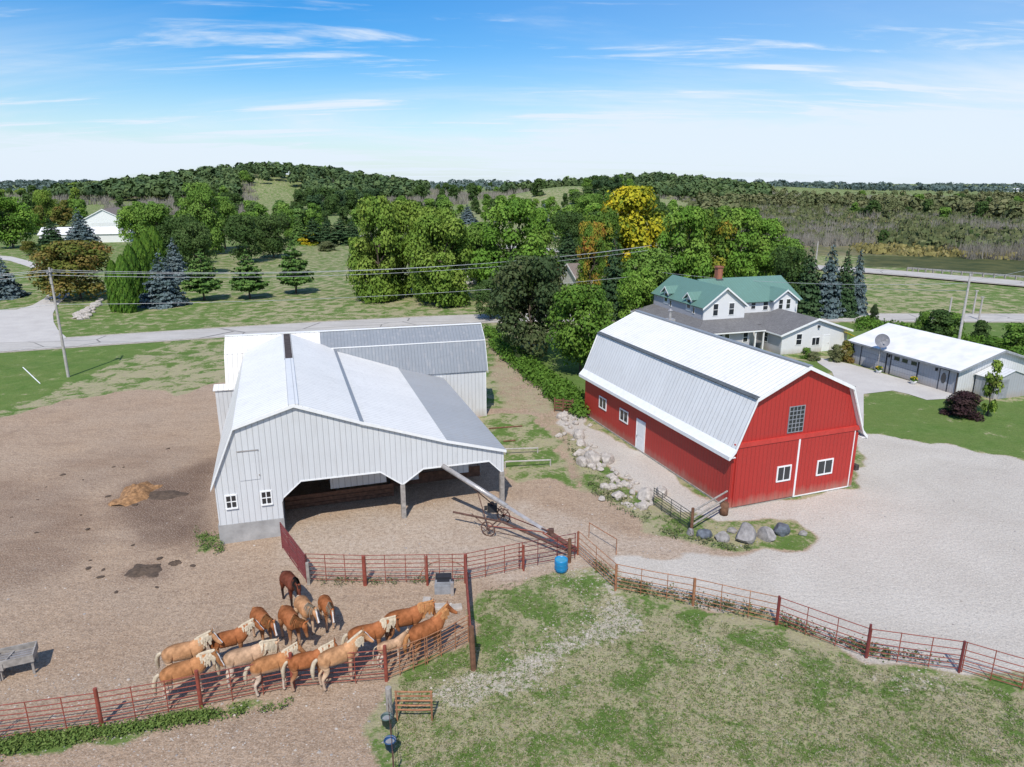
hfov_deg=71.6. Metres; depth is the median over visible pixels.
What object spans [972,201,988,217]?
wood tree
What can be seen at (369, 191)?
wood tree
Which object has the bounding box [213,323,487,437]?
cross barn
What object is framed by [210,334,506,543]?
horse barn
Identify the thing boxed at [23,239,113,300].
broadleaf tree
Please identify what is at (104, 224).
garage door
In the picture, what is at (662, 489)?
bank stone
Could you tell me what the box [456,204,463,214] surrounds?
wood tree
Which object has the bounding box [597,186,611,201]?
wood tree
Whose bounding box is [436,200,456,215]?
wood tree
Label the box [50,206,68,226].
wood tree
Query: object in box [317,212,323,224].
wood tree
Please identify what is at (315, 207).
wood tree
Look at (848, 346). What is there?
shrub
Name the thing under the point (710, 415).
red barn
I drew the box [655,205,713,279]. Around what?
broadleaf tree
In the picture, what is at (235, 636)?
horse
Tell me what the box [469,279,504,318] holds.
broadleaf tree
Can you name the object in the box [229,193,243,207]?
wood tree
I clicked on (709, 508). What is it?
rail fence
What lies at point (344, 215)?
wood tree
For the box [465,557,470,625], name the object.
gate
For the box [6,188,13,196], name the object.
wood tree
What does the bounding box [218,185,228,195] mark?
wood tree
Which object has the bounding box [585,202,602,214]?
wood tree
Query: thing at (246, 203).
wood tree
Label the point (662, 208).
wood tree
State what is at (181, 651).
horse
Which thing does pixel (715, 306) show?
window
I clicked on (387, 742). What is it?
bucket
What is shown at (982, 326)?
shrub
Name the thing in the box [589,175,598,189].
wood tree
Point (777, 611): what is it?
fence post
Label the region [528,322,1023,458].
lawn
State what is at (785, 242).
broadleaf tree
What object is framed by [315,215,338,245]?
spruce tree
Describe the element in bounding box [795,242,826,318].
spruce tree
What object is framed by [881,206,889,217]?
wood tree
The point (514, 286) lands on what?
broadleaf tree
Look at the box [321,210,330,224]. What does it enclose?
wood tree
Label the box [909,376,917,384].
flower planter
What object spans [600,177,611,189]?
wood tree
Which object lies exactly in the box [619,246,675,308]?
broadleaf tree
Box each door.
[91,222,116,226]
[237,450,260,480]
[635,418,645,452]
[732,439,798,506]
[794,431,854,495]
[821,335,829,350]
[859,346,887,372]
[888,354,919,379]
[937,368,949,391]
[980,377,1009,398]
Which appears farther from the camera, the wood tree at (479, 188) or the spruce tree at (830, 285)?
the wood tree at (479, 188)
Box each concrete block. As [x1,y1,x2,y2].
[422,596,430,601]
[435,603,451,609]
[451,603,462,610]
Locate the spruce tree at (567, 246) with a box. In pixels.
[557,229,579,269]
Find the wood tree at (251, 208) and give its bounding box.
[246,202,263,225]
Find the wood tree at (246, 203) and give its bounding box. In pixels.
[243,200,258,211]
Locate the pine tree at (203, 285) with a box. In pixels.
[181,249,222,299]
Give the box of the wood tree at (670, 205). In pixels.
[666,203,673,212]
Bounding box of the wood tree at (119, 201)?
[114,196,123,207]
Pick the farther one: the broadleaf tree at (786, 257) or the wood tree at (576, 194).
the wood tree at (576, 194)
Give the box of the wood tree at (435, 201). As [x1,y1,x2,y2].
[432,197,443,208]
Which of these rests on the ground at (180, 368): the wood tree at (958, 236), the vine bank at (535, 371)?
the vine bank at (535, 371)
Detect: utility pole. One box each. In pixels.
[46,267,69,376]
[958,274,971,338]
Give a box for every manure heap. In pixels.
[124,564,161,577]
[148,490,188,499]
[168,560,181,565]
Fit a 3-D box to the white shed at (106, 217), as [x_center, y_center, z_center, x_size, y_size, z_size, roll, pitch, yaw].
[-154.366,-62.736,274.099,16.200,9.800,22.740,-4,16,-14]
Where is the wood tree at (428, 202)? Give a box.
[423,198,435,207]
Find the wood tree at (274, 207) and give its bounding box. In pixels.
[271,204,277,218]
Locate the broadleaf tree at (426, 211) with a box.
[401,206,466,300]
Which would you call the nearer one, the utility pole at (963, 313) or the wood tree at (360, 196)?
the utility pole at (963, 313)
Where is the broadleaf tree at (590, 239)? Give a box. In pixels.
[566,221,608,298]
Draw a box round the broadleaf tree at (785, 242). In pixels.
[762,238,807,280]
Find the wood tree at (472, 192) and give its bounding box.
[467,185,478,200]
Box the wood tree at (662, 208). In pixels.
[652,205,672,223]
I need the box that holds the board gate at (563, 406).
[554,397,573,412]
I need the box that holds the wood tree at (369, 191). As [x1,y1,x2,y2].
[362,189,372,193]
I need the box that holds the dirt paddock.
[0,382,729,766]
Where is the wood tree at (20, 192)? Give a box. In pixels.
[17,190,25,196]
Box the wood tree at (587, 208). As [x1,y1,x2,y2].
[582,205,591,218]
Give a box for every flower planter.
[875,366,883,373]
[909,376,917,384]
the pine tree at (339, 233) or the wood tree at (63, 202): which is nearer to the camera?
the pine tree at (339, 233)
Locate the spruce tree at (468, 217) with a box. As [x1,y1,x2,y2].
[461,204,477,223]
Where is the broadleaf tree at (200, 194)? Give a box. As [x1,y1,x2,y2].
[177,182,226,252]
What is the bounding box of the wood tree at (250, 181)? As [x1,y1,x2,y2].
[247,175,253,184]
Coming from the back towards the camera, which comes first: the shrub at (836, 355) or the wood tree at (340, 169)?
the wood tree at (340, 169)
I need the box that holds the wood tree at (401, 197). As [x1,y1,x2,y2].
[394,195,405,200]
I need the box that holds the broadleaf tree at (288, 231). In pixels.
[272,209,300,238]
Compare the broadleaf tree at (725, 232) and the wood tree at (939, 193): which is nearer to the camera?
the broadleaf tree at (725, 232)
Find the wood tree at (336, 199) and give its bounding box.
[331,194,341,214]
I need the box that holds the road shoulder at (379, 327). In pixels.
[0,313,1023,352]
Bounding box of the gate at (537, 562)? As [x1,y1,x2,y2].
[518,533,575,568]
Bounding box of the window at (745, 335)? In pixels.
[742,332,748,342]
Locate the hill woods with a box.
[46,161,431,197]
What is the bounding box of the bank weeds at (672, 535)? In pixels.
[557,430,750,550]
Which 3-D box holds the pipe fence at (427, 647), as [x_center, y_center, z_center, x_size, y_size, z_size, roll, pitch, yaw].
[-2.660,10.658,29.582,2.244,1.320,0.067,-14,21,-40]
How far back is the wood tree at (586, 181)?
560.95 m
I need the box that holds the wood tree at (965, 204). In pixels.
[959,202,968,212]
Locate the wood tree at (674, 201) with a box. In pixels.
[668,199,677,209]
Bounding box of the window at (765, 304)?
[762,302,768,309]
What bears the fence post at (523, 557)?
on the dirt paddock
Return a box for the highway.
[481,245,1023,285]
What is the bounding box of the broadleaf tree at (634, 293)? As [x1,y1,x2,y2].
[616,266,658,318]
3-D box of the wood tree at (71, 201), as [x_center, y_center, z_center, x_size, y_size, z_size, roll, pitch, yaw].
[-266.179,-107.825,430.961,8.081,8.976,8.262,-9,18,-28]
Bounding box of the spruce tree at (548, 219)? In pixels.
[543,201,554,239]
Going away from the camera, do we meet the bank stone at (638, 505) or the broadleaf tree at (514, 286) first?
the bank stone at (638, 505)
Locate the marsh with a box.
[681,207,993,255]
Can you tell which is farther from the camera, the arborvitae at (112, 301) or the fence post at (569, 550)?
the arborvitae at (112, 301)
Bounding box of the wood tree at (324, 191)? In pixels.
[315,187,331,209]
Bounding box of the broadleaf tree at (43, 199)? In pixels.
[32,190,61,221]
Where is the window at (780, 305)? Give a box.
[778,299,783,308]
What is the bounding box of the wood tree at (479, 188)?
[477,185,481,196]
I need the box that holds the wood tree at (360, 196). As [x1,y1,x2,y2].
[355,193,365,203]
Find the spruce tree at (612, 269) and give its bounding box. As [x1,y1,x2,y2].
[600,230,629,320]
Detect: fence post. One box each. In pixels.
[93,687,103,725]
[194,669,203,708]
[288,652,294,688]
[305,562,310,584]
[361,555,366,585]
[383,645,387,681]
[385,685,392,718]
[425,555,428,585]
[464,554,467,582]
[468,625,475,671]
[523,545,524,570]
[567,538,571,562]
[614,564,616,590]
[690,507,694,528]
[692,578,695,605]
[775,595,780,624]
[864,624,871,658]
[957,641,965,672]
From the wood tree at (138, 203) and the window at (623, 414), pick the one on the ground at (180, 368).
the wood tree at (138, 203)
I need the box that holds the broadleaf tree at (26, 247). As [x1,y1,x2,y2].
[19,241,37,254]
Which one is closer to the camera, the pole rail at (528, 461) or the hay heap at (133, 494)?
the hay heap at (133, 494)
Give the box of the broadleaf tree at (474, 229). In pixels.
[462,221,495,282]
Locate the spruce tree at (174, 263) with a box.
[164,237,189,284]
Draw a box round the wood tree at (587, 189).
[582,186,592,194]
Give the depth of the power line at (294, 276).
77.56 m
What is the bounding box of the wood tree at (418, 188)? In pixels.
[414,184,425,198]
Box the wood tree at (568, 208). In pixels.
[563,204,577,213]
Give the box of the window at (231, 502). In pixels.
[224,494,237,509]
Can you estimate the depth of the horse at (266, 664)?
27.06 m
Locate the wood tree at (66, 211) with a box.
[60,205,73,220]
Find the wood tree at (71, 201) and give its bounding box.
[67,198,77,207]
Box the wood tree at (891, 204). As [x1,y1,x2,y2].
[883,198,901,212]
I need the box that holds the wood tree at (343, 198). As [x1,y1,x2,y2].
[334,191,347,212]
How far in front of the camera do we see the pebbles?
28.45 m
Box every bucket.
[380,712,392,726]
[384,735,395,750]
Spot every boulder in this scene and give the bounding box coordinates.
[686,528,693,535]
[696,529,712,538]
[715,531,729,542]
[727,527,736,533]
[735,522,756,544]
[757,526,776,541]
[773,522,789,536]
[798,530,807,535]
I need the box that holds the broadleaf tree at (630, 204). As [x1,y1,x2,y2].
[601,185,677,266]
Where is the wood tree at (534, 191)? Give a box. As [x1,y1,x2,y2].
[530,178,545,195]
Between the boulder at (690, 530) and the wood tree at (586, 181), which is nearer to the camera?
the boulder at (690, 530)
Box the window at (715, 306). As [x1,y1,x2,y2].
[712,303,718,315]
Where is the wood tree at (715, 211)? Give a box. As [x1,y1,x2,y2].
[703,206,721,218]
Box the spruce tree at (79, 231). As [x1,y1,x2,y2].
[63,209,100,242]
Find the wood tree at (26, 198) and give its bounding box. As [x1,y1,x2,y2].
[21,194,36,214]
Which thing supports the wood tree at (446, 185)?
on the ground at (180, 368)
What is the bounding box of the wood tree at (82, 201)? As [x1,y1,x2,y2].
[74,199,87,214]
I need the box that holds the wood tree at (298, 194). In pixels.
[290,189,305,206]
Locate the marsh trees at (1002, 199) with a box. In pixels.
[695,187,1023,217]
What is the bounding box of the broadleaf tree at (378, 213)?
[345,194,408,303]
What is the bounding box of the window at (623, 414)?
[619,408,628,424]
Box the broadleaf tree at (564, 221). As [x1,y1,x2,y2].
[550,210,584,255]
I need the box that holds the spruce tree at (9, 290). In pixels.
[0,257,30,300]
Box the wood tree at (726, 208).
[718,205,729,213]
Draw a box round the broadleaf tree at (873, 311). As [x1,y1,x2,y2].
[869,304,878,321]
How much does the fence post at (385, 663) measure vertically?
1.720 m
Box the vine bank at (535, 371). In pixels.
[481,323,591,419]
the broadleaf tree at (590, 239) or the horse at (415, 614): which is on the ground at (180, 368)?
the broadleaf tree at (590, 239)
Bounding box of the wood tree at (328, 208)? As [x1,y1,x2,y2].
[323,196,336,215]
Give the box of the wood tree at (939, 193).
[936,191,943,197]
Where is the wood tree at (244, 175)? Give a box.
[239,170,252,182]
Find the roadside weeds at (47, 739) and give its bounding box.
[0,696,293,761]
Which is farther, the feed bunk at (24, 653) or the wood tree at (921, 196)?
the wood tree at (921, 196)
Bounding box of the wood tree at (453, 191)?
[447,185,458,200]
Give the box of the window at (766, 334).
[764,332,768,341]
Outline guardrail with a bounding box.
[906,267,1023,279]
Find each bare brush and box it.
[0,177,528,215]
[655,191,1023,260]
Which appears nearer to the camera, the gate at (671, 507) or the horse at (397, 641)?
the horse at (397, 641)
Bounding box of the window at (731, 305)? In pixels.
[728,303,734,314]
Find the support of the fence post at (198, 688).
on the dirt paddock
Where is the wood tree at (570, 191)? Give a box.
[568,189,578,203]
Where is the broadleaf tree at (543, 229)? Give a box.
[527,207,558,263]
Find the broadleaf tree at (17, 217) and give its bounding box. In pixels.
[0,196,39,247]
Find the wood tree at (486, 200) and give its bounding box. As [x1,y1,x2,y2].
[481,194,491,207]
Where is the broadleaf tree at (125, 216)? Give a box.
[114,206,153,245]
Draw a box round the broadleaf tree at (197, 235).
[169,221,216,270]
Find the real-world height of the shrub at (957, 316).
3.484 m
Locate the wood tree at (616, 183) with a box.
[609,174,622,191]
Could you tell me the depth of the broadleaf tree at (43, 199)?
317.92 m
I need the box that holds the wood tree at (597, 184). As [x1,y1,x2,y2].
[591,179,602,193]
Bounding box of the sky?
[0,0,1023,183]
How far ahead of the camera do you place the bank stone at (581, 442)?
53.06 m
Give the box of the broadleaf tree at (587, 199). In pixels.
[573,193,603,215]
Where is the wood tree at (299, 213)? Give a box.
[290,208,305,229]
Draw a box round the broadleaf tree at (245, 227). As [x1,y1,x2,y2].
[223,215,262,259]
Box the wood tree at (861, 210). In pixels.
[858,208,865,217]
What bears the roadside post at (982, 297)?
on the road
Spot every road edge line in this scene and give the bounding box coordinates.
[9,321,497,350]
[75,314,497,337]
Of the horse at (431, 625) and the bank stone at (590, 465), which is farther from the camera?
the bank stone at (590, 465)
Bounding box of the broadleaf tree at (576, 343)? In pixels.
[545,283,617,373]
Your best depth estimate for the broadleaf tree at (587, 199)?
310.80 m
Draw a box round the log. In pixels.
[489,425,521,428]
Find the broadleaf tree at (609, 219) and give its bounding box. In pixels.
[577,206,623,288]
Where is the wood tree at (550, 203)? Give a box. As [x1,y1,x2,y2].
[541,200,552,212]
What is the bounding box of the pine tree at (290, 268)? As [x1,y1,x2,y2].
[276,240,314,293]
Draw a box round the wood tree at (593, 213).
[587,211,601,222]
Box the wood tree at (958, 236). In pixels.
[950,233,966,246]
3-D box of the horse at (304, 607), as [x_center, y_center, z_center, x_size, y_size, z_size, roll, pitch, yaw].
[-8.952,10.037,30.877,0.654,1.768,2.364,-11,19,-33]
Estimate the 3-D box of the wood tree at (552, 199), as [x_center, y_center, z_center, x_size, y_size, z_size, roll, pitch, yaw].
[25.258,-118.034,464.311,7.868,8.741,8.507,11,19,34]
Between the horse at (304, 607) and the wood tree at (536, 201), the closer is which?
the horse at (304, 607)
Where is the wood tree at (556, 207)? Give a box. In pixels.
[553,204,561,212]
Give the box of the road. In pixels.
[0,314,1023,351]
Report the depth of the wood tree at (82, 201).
404.69 m
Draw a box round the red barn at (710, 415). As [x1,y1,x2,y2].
[579,309,867,508]
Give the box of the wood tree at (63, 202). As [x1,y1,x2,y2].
[60,200,71,219]
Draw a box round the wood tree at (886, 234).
[877,230,890,243]
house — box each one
[37,226,133,241]
[463,261,476,283]
[561,263,604,289]
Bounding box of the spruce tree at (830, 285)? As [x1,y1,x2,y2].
[810,239,845,318]
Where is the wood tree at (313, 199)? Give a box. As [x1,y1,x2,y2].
[306,194,321,212]
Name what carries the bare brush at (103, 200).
on the ground at (180, 368)
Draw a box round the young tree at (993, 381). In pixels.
[980,360,1004,415]
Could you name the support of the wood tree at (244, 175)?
on the ground at (180, 368)
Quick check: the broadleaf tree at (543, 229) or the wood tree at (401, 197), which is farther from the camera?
the wood tree at (401, 197)
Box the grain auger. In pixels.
[441,464,576,551]
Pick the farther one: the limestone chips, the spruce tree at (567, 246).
the spruce tree at (567, 246)
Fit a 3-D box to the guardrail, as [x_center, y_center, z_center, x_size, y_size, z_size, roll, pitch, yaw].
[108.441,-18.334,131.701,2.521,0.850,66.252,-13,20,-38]
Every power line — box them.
[0,247,640,274]
[0,250,647,279]
[3,245,651,275]
[3,275,640,309]
[661,271,1020,290]
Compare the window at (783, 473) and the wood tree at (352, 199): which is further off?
the wood tree at (352, 199)
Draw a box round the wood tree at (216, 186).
[213,184,218,197]
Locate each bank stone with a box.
[556,412,568,418]
[572,448,585,456]
[573,429,584,439]
[576,438,585,446]
[576,456,589,466]
[584,450,599,463]
[587,463,595,468]
[598,496,605,500]
[600,483,611,489]
[602,453,614,464]
[609,475,618,480]
[610,483,617,489]
[611,490,624,497]
[616,482,622,487]
[623,481,630,486]
[629,489,634,494]
[635,501,648,507]
[637,487,654,501]
[639,502,647,509]
[656,485,666,497]
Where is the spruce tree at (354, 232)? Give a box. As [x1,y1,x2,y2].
[338,215,360,245]
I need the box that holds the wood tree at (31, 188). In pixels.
[27,185,36,193]
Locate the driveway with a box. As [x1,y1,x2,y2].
[0,256,68,342]
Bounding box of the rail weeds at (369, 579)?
[316,572,461,585]
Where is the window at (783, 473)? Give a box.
[776,464,791,482]
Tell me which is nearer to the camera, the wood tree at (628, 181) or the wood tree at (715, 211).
the wood tree at (715, 211)
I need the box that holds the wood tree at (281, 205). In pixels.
[272,202,289,209]
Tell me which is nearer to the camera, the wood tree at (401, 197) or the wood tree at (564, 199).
the wood tree at (401, 197)
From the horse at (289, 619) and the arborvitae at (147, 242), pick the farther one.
the arborvitae at (147, 242)
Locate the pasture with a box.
[365,561,1023,766]
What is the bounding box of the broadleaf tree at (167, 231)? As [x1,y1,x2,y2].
[155,213,198,261]
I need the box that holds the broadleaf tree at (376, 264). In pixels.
[344,236,402,284]
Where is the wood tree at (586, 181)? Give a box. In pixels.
[581,178,592,187]
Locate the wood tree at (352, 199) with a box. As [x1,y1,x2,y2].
[346,189,359,209]
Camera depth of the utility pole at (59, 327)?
70.22 m
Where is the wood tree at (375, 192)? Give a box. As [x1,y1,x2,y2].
[371,187,380,198]
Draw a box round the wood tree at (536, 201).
[532,198,539,207]
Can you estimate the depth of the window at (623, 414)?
53.80 m
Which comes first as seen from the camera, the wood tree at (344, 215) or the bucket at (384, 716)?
the bucket at (384, 716)
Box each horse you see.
[151,647,224,707]
[154,628,222,668]
[204,616,263,670]
[215,637,279,690]
[243,640,305,696]
[249,606,277,639]
[278,605,308,644]
[279,570,300,606]
[281,637,337,691]
[294,595,319,636]
[310,628,373,691]
[318,594,334,630]
[340,614,399,664]
[373,628,408,669]
[381,599,435,650]
[403,601,457,664]
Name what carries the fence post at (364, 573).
on the dirt paddock
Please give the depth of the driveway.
99.32 m
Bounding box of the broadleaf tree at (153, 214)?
[133,203,176,237]
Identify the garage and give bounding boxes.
[848,323,1023,394]
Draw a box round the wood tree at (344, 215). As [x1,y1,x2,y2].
[337,206,350,224]
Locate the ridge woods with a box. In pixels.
[498,171,773,197]
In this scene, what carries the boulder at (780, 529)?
on the ground at (180, 368)
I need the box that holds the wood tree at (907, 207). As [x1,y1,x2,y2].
[903,206,912,211]
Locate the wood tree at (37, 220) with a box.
[30,214,42,229]
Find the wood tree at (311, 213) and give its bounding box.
[303,208,321,229]
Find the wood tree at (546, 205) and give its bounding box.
[543,201,550,213]
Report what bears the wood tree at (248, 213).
on the ground at (180, 368)
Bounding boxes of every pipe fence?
[0,693,98,736]
[98,675,198,722]
[199,657,290,703]
[279,522,306,582]
[295,650,383,684]
[305,553,362,580]
[365,554,425,582]
[387,637,426,676]
[426,553,464,579]
[426,615,468,663]
[465,542,522,577]
[578,531,615,585]
[616,564,693,604]
[694,579,777,621]
[777,597,868,654]
[867,629,962,668]
[961,642,1023,689]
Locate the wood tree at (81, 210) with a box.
[74,208,86,218]
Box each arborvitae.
[104,259,124,312]
[113,254,137,313]
[122,243,143,304]
[132,237,151,293]
[139,230,157,279]
[148,225,166,267]
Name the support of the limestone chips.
on the pasture
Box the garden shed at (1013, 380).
[973,366,1023,399]
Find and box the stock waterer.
[420,560,468,595]
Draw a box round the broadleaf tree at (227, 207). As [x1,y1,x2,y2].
[214,196,237,248]
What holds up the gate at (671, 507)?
on the ground at (180, 368)
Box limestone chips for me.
[26,565,1023,764]
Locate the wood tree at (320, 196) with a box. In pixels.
[318,194,324,210]
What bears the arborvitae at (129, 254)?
on the ground at (180, 368)
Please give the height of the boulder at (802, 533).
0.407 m
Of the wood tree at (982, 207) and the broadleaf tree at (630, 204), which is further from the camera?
the wood tree at (982, 207)
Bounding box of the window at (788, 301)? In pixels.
[785,299,790,308]
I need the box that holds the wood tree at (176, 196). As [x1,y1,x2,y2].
[173,192,181,208]
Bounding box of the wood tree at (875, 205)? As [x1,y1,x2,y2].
[863,200,881,217]
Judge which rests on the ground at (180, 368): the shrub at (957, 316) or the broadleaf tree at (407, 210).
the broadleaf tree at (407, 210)
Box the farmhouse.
[630,266,852,354]
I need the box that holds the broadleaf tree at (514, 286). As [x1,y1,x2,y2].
[485,254,568,358]
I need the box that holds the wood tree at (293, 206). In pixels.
[288,204,305,231]
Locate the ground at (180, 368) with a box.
[0,174,1023,766]
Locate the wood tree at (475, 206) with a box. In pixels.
[470,197,481,213]
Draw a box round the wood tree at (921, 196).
[915,194,924,199]
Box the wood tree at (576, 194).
[571,191,581,204]
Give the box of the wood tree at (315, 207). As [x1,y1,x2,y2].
[307,203,321,216]
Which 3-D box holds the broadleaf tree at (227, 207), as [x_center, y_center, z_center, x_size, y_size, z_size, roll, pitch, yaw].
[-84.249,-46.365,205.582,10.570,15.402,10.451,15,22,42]
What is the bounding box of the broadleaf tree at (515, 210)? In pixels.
[468,198,549,295]
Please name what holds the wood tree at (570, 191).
on the ground at (180, 368)
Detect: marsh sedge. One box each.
[839,214,936,225]
[849,242,1023,259]
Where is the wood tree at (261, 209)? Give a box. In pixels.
[252,204,269,220]
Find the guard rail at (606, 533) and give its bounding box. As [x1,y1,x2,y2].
[588,522,616,554]
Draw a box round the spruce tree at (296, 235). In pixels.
[286,217,311,245]
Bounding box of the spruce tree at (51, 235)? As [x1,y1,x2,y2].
[34,217,63,251]
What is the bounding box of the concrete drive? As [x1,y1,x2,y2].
[818,358,953,425]
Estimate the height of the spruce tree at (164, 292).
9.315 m
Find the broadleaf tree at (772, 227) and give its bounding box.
[739,218,793,276]
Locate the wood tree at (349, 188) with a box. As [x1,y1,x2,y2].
[343,187,357,208]
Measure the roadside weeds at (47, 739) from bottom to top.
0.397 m
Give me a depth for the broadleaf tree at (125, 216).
203.04 m
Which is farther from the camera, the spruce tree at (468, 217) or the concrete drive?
the spruce tree at (468, 217)
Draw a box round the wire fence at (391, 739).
[388,704,393,766]
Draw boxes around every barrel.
[554,556,567,573]
[719,501,728,515]
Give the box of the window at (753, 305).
[750,303,755,308]
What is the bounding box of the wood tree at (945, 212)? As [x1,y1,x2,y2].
[938,206,952,217]
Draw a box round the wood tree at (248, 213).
[237,211,255,216]
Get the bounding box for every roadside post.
[972,290,978,313]
[978,296,984,319]
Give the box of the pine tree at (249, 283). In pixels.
[229,249,269,298]
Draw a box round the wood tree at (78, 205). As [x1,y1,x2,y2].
[73,202,85,213]
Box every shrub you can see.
[296,232,318,245]
[318,241,338,250]
[800,347,810,358]
[807,351,821,360]
[827,344,842,362]
[838,340,854,363]
[913,311,931,329]
[917,309,959,335]
[938,390,984,421]
[940,399,957,413]
[946,312,965,339]
[970,320,991,337]
[984,336,1009,349]
[996,322,1023,351]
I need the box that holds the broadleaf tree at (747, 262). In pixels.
[710,207,772,277]
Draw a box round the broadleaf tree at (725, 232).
[680,208,737,277]
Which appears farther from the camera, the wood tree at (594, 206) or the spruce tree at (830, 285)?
the wood tree at (594, 206)
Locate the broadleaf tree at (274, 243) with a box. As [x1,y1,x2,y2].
[252,212,291,257]
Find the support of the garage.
on the ground at (180, 368)
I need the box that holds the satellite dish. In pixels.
[875,334,889,365]
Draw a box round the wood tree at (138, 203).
[132,201,145,207]
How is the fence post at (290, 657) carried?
on the dirt paddock
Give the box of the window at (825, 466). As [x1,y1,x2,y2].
[815,458,833,475]
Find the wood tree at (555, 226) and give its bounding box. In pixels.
[549,210,561,237]
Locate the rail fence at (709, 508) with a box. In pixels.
[693,490,727,524]
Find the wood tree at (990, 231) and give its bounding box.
[981,228,996,233]
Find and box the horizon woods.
[0,177,1023,192]
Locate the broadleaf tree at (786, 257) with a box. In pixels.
[769,245,813,297]
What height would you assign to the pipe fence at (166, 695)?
1.440 m
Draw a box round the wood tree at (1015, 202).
[1009,200,1021,208]
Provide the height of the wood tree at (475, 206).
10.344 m
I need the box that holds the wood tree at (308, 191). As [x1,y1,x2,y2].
[303,187,313,205]
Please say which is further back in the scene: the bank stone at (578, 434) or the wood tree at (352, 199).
the wood tree at (352, 199)
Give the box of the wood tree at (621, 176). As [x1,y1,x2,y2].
[618,174,624,185]
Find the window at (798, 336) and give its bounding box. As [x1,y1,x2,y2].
[795,333,802,344]
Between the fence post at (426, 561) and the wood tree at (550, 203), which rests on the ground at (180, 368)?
the wood tree at (550, 203)
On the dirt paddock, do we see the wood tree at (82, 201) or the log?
the log
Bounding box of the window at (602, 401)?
[599,395,606,410]
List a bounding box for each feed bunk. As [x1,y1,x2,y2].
[0,641,38,681]
[0,650,14,680]
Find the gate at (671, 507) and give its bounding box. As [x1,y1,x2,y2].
[653,488,690,527]
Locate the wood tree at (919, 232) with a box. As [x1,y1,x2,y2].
[909,231,923,236]
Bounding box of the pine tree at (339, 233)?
[328,218,349,242]
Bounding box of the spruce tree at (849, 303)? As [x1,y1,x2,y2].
[834,244,858,317]
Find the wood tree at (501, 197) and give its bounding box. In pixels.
[495,195,506,199]
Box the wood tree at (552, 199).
[546,196,556,209]
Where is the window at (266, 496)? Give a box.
[260,490,272,505]
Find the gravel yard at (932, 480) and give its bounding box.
[556,412,1023,673]
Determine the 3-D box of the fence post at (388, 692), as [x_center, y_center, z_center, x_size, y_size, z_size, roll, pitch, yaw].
[-4.491,11.725,25.957,0.228,1.450,0.240,-1,16,-3]
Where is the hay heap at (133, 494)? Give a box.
[108,481,162,505]
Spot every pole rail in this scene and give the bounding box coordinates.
[505,447,537,454]
[505,459,550,468]
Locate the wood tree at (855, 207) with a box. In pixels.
[849,202,859,212]
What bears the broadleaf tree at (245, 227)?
on the ground at (180, 368)
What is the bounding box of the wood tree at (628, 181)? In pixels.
[625,178,635,185]
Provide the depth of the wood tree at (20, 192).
644.35 m
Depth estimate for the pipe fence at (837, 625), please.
30.34 m
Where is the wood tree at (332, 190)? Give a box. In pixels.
[323,188,340,204]
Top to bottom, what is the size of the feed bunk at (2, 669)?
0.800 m
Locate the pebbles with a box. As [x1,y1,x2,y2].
[0,433,1023,766]
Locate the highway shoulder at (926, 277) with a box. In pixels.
[506,245,1021,285]
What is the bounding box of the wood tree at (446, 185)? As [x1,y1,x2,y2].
[442,183,449,191]
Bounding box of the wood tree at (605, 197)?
[603,193,613,205]
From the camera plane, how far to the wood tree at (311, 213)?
269.64 m
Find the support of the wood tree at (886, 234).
on the marsh
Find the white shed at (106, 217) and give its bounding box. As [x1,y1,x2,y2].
[84,207,130,226]
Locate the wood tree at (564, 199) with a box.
[561,193,567,206]
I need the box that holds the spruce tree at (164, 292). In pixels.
[137,248,192,309]
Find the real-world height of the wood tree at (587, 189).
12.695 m
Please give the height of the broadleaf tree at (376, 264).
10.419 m
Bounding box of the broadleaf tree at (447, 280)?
[403,214,472,306]
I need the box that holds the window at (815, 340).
[811,337,819,345]
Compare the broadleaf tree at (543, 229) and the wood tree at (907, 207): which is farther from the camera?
the wood tree at (907, 207)
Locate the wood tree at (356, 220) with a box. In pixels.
[348,207,363,230]
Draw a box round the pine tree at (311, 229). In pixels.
[301,218,323,242]
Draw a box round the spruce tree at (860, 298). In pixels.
[850,247,868,315]
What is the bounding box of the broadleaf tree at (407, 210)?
[381,199,439,296]
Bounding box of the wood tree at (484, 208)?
[480,205,488,218]
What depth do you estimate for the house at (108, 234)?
230.89 m
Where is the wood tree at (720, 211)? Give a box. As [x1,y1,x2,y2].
[715,209,725,228]
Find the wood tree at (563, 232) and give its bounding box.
[557,213,583,237]
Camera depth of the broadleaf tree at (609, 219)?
126.50 m
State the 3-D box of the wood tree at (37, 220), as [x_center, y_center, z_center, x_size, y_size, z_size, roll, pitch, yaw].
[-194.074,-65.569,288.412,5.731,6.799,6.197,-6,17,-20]
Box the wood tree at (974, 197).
[967,194,979,201]
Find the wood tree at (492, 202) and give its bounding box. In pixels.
[489,198,502,221]
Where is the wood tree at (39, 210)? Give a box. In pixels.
[28,205,48,226]
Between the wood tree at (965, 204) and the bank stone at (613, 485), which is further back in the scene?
the wood tree at (965, 204)
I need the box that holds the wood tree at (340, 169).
[335,167,343,178]
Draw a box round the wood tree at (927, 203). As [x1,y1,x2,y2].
[921,199,933,214]
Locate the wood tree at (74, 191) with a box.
[68,187,80,198]

